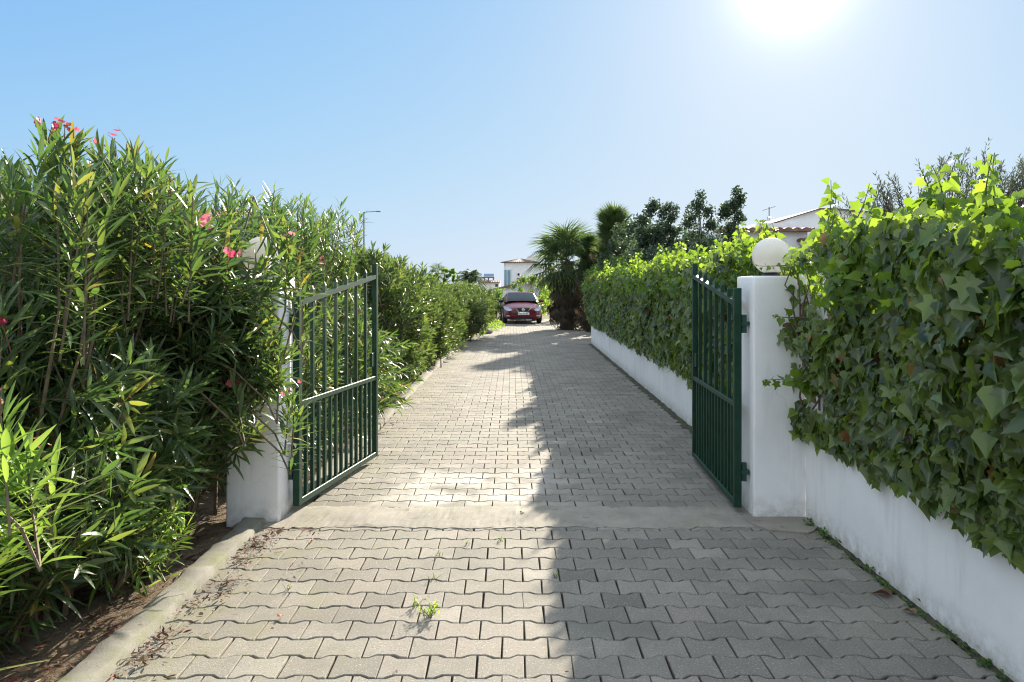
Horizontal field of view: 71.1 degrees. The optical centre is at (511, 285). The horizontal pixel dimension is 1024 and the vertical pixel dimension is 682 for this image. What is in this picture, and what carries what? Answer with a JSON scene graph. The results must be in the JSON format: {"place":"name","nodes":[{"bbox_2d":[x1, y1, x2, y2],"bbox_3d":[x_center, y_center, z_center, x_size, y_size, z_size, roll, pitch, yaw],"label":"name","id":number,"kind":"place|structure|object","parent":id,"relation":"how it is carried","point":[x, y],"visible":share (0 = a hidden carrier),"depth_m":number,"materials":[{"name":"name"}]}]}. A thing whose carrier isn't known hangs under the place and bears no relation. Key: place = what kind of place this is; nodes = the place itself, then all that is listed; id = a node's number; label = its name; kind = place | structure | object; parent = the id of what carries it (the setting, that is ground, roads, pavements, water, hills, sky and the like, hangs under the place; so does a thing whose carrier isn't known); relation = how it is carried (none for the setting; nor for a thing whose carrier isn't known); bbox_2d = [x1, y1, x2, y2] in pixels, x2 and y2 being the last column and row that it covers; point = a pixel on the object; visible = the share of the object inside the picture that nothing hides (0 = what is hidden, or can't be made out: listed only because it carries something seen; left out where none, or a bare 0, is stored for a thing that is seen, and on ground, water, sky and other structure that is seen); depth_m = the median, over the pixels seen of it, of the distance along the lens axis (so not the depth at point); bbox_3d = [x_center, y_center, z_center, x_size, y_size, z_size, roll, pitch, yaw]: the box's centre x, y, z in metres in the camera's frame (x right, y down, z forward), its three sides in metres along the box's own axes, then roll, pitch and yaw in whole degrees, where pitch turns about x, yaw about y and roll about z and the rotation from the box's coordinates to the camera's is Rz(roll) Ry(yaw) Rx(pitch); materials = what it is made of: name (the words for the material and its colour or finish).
{"place":"outdoors","nodes":[
{"label":"outdoors","id":0,"kind":"place"},
{"bbox_2d":[0,358,436,681],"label":"soil bed","id":1,"kind":"object","parent":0,"point":[67,627],"visible":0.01,"depth_m":3.46,"materials":[{"name":"brown soil"}]},
{"bbox_2d":[0,565,47,657],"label":"oleander sucker","id":2,"kind":"object","parent":1,"relation":"on","point":[4,603],"visible":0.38,"depth_m":3.07,"materials":[{"name":"green plant"}]},
{"bbox_2d":[0,380,93,594],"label":"oleander bush","id":3,"kind":"object","parent":1,"relation":"on","point":[17,468],"visible":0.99,"depth_m":2.41,"materials":[{"name":"green plant"}]},
{"bbox_2d":[0,453,117,669],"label":"strap leaf plant","id":4,"kind":"object","parent":1,"relation":"on","point":[41,517],"visible":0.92,"depth_m":2.36,"materials":[{"name":"green plant"}]},
{"bbox_2d":[0,113,241,657],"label":"oleander bush","id":5,"kind":"object","parent":1,"relation":"on","point":[100,194],"visible":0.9,"depth_m":3.33,"materials":[{"name":"green plant"}]},
{"bbox_2d":[1,209,248,315],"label":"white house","id":6,"kind":"structure","parent":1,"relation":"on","point":[210,212],"depth_m":14.58,"materials":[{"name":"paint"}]},
{"bbox_2d":[73,472,196,608],"bbox_3d":[-1.987,1.269,3.769,0.590,0.647,0.792,0,0,0],"label":"oleander sucker","id":7,"kind":"object","parent":1,"relation":"on","point":[112,582],"visible":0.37,"depth_m":3.73,"materials":[{"name":"green plant"}]},
{"bbox_2d":[4,172,329,591],"bbox_3d":[-2.315,0.414,4.382,2.296,2.468,1.743,0,0,31],"label":"oleander bush","id":8,"kind":"object","parent":1,"relation":"on","point":[236,349],"visible":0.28,"depth_m":4.43,"materials":[{"name":"green plant"}]},
{"bbox_2d":[1,372,420,681],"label":"leaf litter","id":9,"kind":"object","parent":1,"relation":"on","point":[57,655],"visible":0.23,"depth_m":3.33,"materials":[{"name":"brown plant"}]},
{"bbox_2d":[153,174,350,495],"bbox_3d":[-2.334,0.338,6.040,1.967,2.545,1.983,0,0,0],"label":"oleander bush","id":10,"kind":"object","parent":1,"relation":"on","point":[311,230],"visible":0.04,"depth_m":6.05,"materials":[{"name":"green plant"}]},
{"bbox_2d":[226,275,294,526],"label":"gate pillar","id":11,"kind":"structure","parent":1,"relation":"on","point":[263,489],"depth_m":4.76,"materials":[{"name":"white paint"}]},
{"bbox_2d":[242,237,280,274],"bbox_3d":[-1.725,-0.202,4.940,0.256,0.273,0.256,0,0,0],"label":"globe lamp","id":12,"kind":"object","parent":11,"relation":"on","point":[251,253],"visible":0.3,"depth_m":4.83,"materials":[{"name":"white glass"}]},
{"bbox_2d":[288,263,377,505],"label":"metal gate","id":13,"kind":"structure","parent":11,"relation":"attached to","point":[299,497],"depth_m":5.58,"materials":[{"name":"green metal"}]},
{"bbox_2d":[235,193,420,450],"bbox_3d":[-2.268,0.308,7.893,2.297,2.621,2.633,0,0,0],"label":"oleander bush","id":14,"kind":"object","parent":1,"relation":"on","point":[337,269],"visible":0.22,"depth_m":7.75,"materials":[{"name":"green plant"}]},
{"bbox_2d":[326,238,435,402],"bbox_3d":[-2.073,0.462,9.989,2.006,2.251,2.534,0,0,0],"label":"oleander bush","id":15,"kind":"object","parent":1,"relation":"on","point":[395,301],"visible":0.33,"depth_m":9.77,"materials":[{"name":"green plant"}]},
{"bbox_2d":[360,248,445,378],"bbox_3d":[-2.074,0.483,11.951,2.113,2.209,2.357,0,0,30],"label":"oleander bush","id":16,"kind":"object","parent":1,"relation":"on","point":[434,323],"visible":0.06,"depth_m":11.93,"materials":[{"name":"green plant"}]},
{"bbox_2d":[405,268,462,367],"bbox_3d":[-2.071,0.614,13.847,2.113,1.944,2.357,0,0,24],"label":"oleander bush","id":17,"kind":"object","parent":1,"relation":"on","point":[442,340],"visible":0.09,"depth_m":13.65,"materials":[{"name":"green plant"}]},
{"bbox_2d":[426,280,468,356],"bbox_3d":[-2.029,0.684,16.003,2.006,1.801,2.534,0,0,-15],"label":"oleander bush","id":18,"kind":"object","parent":1,"relation":"on","point":[456,310],"visible":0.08,"depth_m":15.67,"materials":[{"name":"green plant"}]},
{"bbox_2d":[440,285,471,344],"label":"oleander bush","id":19,"kind":"object","parent":1,"relation":"on","point":[461,304],"visible":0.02,"depth_m":18.20,"materials":[{"name":"green plant"}]},
{"bbox_2d":[440,281,488,341],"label":"oleander bush","id":20,"kind":"object","parent":1,"relation":"on","point":[473,329],"visible":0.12,"depth_m":20.27,"materials":[{"name":"green plant"}]},
{"bbox_2d":[447,282,488,326],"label":"oleander bush","id":21,"kind":"object","parent":1,"relation":"on","point":[463,284],"visible":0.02,"depth_m":22.50,"materials":[{"name":"green plant"}]},
{"bbox_2d":[452,280,492,326],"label":"oleander bush","id":22,"kind":"object","parent":1,"relation":"on","point":[477,288],"visible":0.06,"depth_m":24.88,"materials":[{"name":"green plant"}]},
{"bbox_2d":[465,320,504,338],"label":"ground cover","id":23,"kind":"object","parent":1,"relation":"on","point":[494,323],"visible":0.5,"depth_m":25.65,"materials":[{"name":"green plant"}]},
{"bbox_2d":[0,0,1023,285],"label":"sky","id":24,"kind":"structure","parent":0,"point":[472,128],"materials":[{"name":"blue"}]},
{"bbox_2d":[494,286,551,318],"bbox_3d":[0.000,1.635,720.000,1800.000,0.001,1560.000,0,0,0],"label":"ground","id":25,"kind":"structure","parent":0,"point":[545,317],"depth_m":39.33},
{"bbox_2d":[57,344,458,681],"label":"kerb","id":26,"kind":"structure","parent":25,"relation":"on","point":[99,663],"depth_m":3.52,"materials":[{"name":"concrete"}]},
{"bbox_2d":[363,211,380,249],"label":"street lamp","id":27,"kind":"object","parent":25,"relation":"on","point":[364,227],"visible":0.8,"depth_m":59.96,"materials":[{"name":"metal"}]},
{"bbox_2d":[427,262,447,281],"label":"fan palm","id":28,"kind":"object","parent":25,"relation":"on","point":[435,271],"visible":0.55,"depth_m":99.80,"materials":[{"name":"green plant"}]},
{"bbox_2d":[426,267,466,284],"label":"distant tree","id":29,"kind":"object","parent":25,"relation":"on","point":[450,271],"visible":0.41,"depth_m":84.38,"materials":[{"name":"green plant"}]},
{"bbox_2d":[454,269,488,286],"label":"tree","id":30,"kind":"object","parent":25,"relation":"on","point":[466,275],"visible":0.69,"depth_m":69.75,"materials":[{"name":"green plant"}]},
{"bbox_2d":[468,269,478,284],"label":"garden shrub","id":31,"kind":"object","parent":25,"relation":"on","point":[472,279],"visible":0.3,"depth_m":60.15,"materials":[{"name":"green plant"}]},
{"bbox_2d":[478,274,499,293],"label":"terrace building","id":32,"kind":"structure","parent":25,"relation":"on","point":[493,283],"depth_m":95.00,"materials":[{"name":"paint"}]},
{"bbox_2d":[493,256,559,300],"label":"tower house","id":33,"kind":"structure","parent":25,"relation":"on","point":[515,270],"depth_m":75.20,"materials":[{"name":"paint"}]},
{"bbox_2d":[504,269,510,285],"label":"window","id":34,"kind":"structure","parent":33,"relation":"in","point":[507,272],"depth_m":75.21,"materials":[{"name":"blue glass"}]},
{"bbox_2d":[510,274,553,310],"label":"garden shrub","id":35,"kind":"object","parent":25,"relation":"on","point":[523,280],"visible":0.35,"depth_m":34.33,"materials":[{"name":"green plant"}]},
{"bbox_2d":[522,218,599,329],"bbox_3d":[2.027,-0.302,25.992,3.395,4.472,3.394,0,0,0],"label":"fan palm","id":36,"kind":"object","parent":25,"relation":"on","point":[561,243],"visible":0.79,"depth_m":25.53,"materials":[{"name":"green plant"}]},
{"bbox_2d":[629,197,674,261],"bbox_3d":[3.113,-0.204,15.975,1.075,3.563,0.942,0,0,26],"label":"slender tree","id":37,"kind":"object","parent":25,"relation":"on","point":[644,235],"visible":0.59,"depth_m":15.88,"materials":[{"name":"green plant"}]},
{"bbox_2d":[591,302,719,425],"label":"garden wall","id":38,"kind":"structure","parent":25,"relation":"on","point":[667,388],"depth_m":10.38,"materials":[{"name":"white paint"}]},
{"bbox_2d":[582,217,818,397],"bbox_3d":[2.109,0.295,12.681,0.795,1.780,15.402,0,0,1],"label":"ivy","id":39,"kind":"object","parent":38,"relation":"attached to","point":[654,289],"visible":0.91,"depth_m":8.63,"materials":[{"name":"green plant"}]},
{"bbox_2d":[622,243,689,265],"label":"dark shrub","id":40,"kind":"object","parent":25,"relation":"on","point":[648,256],"visible":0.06,"depth_m":14.41,"materials":[{"name":"green plant"}]},
{"bbox_2d":[626,224,699,266],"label":"dark shrub","id":41,"kind":"object","parent":25,"relation":"on","point":[684,235],"visible":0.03,"depth_m":17.55,"materials":[{"name":"green plant"}]},
{"bbox_2d":[662,201,683,252],"bbox_3d":[3.540,-0.170,16.196,0.682,3.494,0.728,0,0,-15],"label":"slender tree","id":42,"kind":"object","parent":25,"relation":"on","point":[672,232],"visible":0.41,"depth_m":16.12,"materials":[{"name":"green plant"}]},
{"bbox_2d":[676,189,718,256],"bbox_3d":[3.959,-0.262,15.467,1.091,3.677,0.968,0,0,0],"label":"slender tree","id":43,"kind":"object","parent":25,"relation":"on","point":[697,207],"visible":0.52,"depth_m":15.44,"materials":[{"name":"green plant"}]},
{"bbox_2d":[685,233,724,261],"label":"dark shrub","id":44,"kind":"object","parent":25,"relation":"on","point":[705,241],"visible":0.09,"depth_m":13.64,"materials":[{"name":"green plant"}]},
{"bbox_2d":[694,185,747,256],"bbox_3d":[4.375,-0.268,15.029,1.131,3.699,0.788,0,0,0],"label":"slender tree","id":45,"kind":"object","parent":25,"relation":"on","point":[732,207],"visible":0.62,"depth_m":14.96,"materials":[{"name":"green plant"}]},
{"bbox_2d":[689,206,885,285],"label":"white house","id":46,"kind":"structure","parent":25,"relation":"on","point":[795,229],"depth_m":18.60,"materials":[{"name":"paint"}]},
{"bbox_2d":[797,137,1023,285],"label":"olive tree","id":47,"kind":"object","parent":25,"relation":"on","point":[889,205],"visible":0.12,"depth_m":8.57,"materials":[{"name":"green plant"}]},
{"bbox_2d":[806,290,1023,681],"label":"garden wall","id":48,"kind":"structure","parent":25,"relation":"on","point":[954,581],"depth_m":3.44,"materials":[{"name":"white paint"}]},
{"bbox_2d":[755,153,1023,573],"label":"ivy","id":49,"kind":"object","parent":48,"relation":"attached to","point":[929,272],"visible":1,"depth_m":3.16,"materials":[{"name":"green plant"}]},
{"bbox_2d":[103,319,1000,681],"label":"driveway","id":50,"kind":"structure","parent":0,"point":[815,593],"depth_m":3.84,"materials":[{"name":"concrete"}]},
{"bbox_2d":[139,655,150,661],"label":"fallen leaf","id":51,"kind":"object","parent":50,"relation":"on","point":[143,658],"visible":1,"depth_m":2.99,"materials":[{"name":"beige plant"}]},
{"bbox_2d":[107,525,324,681],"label":"leaf litter","id":52,"kind":"object","parent":50,"relation":"on","point":[164,633],"visible":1,"depth_m":3.54,"materials":[{"name":"brown plant"}]},
{"bbox_2d":[412,594,425,608],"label":"weed","id":53,"kind":"object","parent":50,"relation":"on","point":[415,602],"visible":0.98,"depth_m":3.51,"materials":[{"name":"green plant"}]},
{"bbox_2d":[416,599,441,618],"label":"weed","id":54,"kind":"object","parent":50,"relation":"on","point":[431,612],"visible":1,"depth_m":3.40,"materials":[{"name":"green plant"}]},
{"bbox_2d":[467,282,497,323],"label":"oleander bush","id":55,"kind":"object","parent":50,"relation":"on","point":[493,303],"visible":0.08,"depth_m":27.07,"materials":[{"name":"green plant"}]},
{"bbox_2d":[484,328,492,333],"bbox_3d":[-0.840,1.508,23.604,0.374,0.232,0.332,0,0,-42],"label":"stone","id":56,"kind":"object","parent":50,"relation":"on","point":[488,331],"visible":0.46,"depth_m":23.49,"materials":[{"name":"stone"}]},
{"bbox_2d":[487,287,504,321],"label":"garden shrub","id":57,"kind":"object","parent":50,"relation":"on","point":[498,294],"visible":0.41,"depth_m":31.07,"materials":[{"name":"green plant"}]},
{"bbox_2d":[498,292,543,322],"bbox_3d":[0.358,0.916,31.246,1.944,1.318,4.053,0,0,-3],"label":"parked car","id":58,"kind":"object","parent":50,"relation":"on","point":[520,305],"visible":0.94,"depth_m":29.77,"materials":[{"name":"red paint"}]},
{"bbox_2d":[262,505,805,530],"bbox_3d":[0.185,1.583,4.879,3.610,0.044,0.497,0,0,0],"label":"threshold","id":59,"kind":"object","parent":50,"relation":"on","point":[535,517],"visible":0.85,"depth_m":4.84,"materials":[{"name":"concrete"}]},
{"bbox_2d":[243,380,842,678],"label":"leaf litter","id":60,"kind":"object","parent":50,"relation":"on","point":[462,624],"visible":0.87,"depth_m":3.31,"materials":[{"name":"brown plant"}]},
{"bbox_2d":[537,286,552,315],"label":"garden shrub","id":61,"kind":"object","parent":50,"relation":"on","point":[545,296],"visible":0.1,"depth_m":31.72,"materials":[{"name":"green plant"}]},
{"bbox_2d":[574,315,584,329],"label":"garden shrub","id":62,"kind":"object","parent":50,"relation":"on","point":[582,328],"visible":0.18,"depth_m":25.29,"materials":[{"name":"green plant"}]},
{"bbox_2d":[571,233,601,331],"bbox_3d":[2.709,-0.136,24.601,1.424,3.542,1.418,0,0,0],"label":"fan palm","id":63,"kind":"object","parent":50,"relation":"on","point":[584,252],"visible":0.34,"depth_m":24.38,"materials":[{"name":"green plant"}]},
{"bbox_2d":[579,252,621,293],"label":"garden shrub","id":64,"kind":"object","parent":50,"relation":"on","point":[597,269],"visible":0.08,"depth_m":22.08,"materials":[{"name":"green plant"}]},
{"bbox_2d":[589,201,632,269],"bbox_3d":[3.251,-0.577,22.992,1.631,4.319,1.648,0,0,0],"label":"fan palm","id":65,"kind":"object","parent":50,"relation":"on","point":[610,215],"visible":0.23,"depth_m":22.76,"materials":[{"name":"green plant"}]},
{"bbox_2d":[601,248,630,269],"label":"leafy shrub","id":66,"kind":"object","parent":50,"relation":"on","point":[621,261],"visible":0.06,"depth_m":19.55,"materials":[{"name":"green plant"}]},
{"bbox_2d":[597,213,653,270],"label":"dark shrub","id":67,"kind":"object","parent":50,"relation":"on","point":[630,232],"visible":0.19,"depth_m":20.44,"materials":[{"name":"green plant"}]},
{"bbox_2d":[589,343,691,433],"bbox_3d":[1.989,1.563,12.280,0.143,0.028,14.163,0,0,1],"label":"moss line","id":68,"kind":"object","parent":50,"relation":"on","point":[682,422],"visible":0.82,"depth_m":10.16,"materials":[{"name":"plant"}]},
{"bbox_2d":[737,276,806,516],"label":"gate pillar","id":69,"kind":"structure","parent":50,"relation":"on","point":[774,459],"depth_m":4.85,"materials":[{"name":"white paint"}]},
{"bbox_2d":[692,263,749,507],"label":"metal gate","id":70,"kind":"structure","parent":69,"relation":"attached to","point":[717,434],"depth_m":5.48,"materials":[{"name":"green metal"}]},
{"bbox_2d":[752,238,788,275],"bbox_3d":[1.818,-0.202,5.030,0.256,0.273,0.256,0,0,0],"label":"globe lamp","id":71,"kind":"object","parent":69,"relation":"on","point":[771,252],"visible":0.84,"depth_m":4.94,"materials":[{"name":"white glass"}]},
{"bbox_2d":[747,516,817,534],"bbox_3d":[1.801,1.584,4.720,0.475,0.042,0.362,0,0,0],"label":"pillar footing pad","id":72,"kind":"object","parent":50,"relation":"on","point":[796,525],"visible":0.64,"depth_m":4.69,"materials":[{"name":"concrete"}]},
{"bbox_2d":[871,588,891,594],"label":"fallen leaf","id":73,"kind":"object","parent":50,"relation":"on","point":[887,591],"visible":1,"depth_m":3.64,"materials":[{"name":"brown plant"}]},
{"bbox_2d":[802,517,1008,680],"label":"wall weeds","id":74,"kind":"object","parent":50,"relation":"on","point":[947,636],"depth_m":3.48,"materials":[{"name":"green plant"}]},
{"bbox_2d":[903,608,916,612],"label":"fallen leaf","id":75,"kind":"object","parent":50,"relation":"on","point":[912,610],"visible":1,"depth_m":3.44,"materials":[{"name":"brown plant"}]},
{"bbox_2d":[811,522,1013,681],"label":"moss line","id":76,"kind":"object","parent":50,"relation":"on","point":[928,618],"visible":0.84,"depth_m":3.39,"materials":[{"name":"plant"}]}
]}

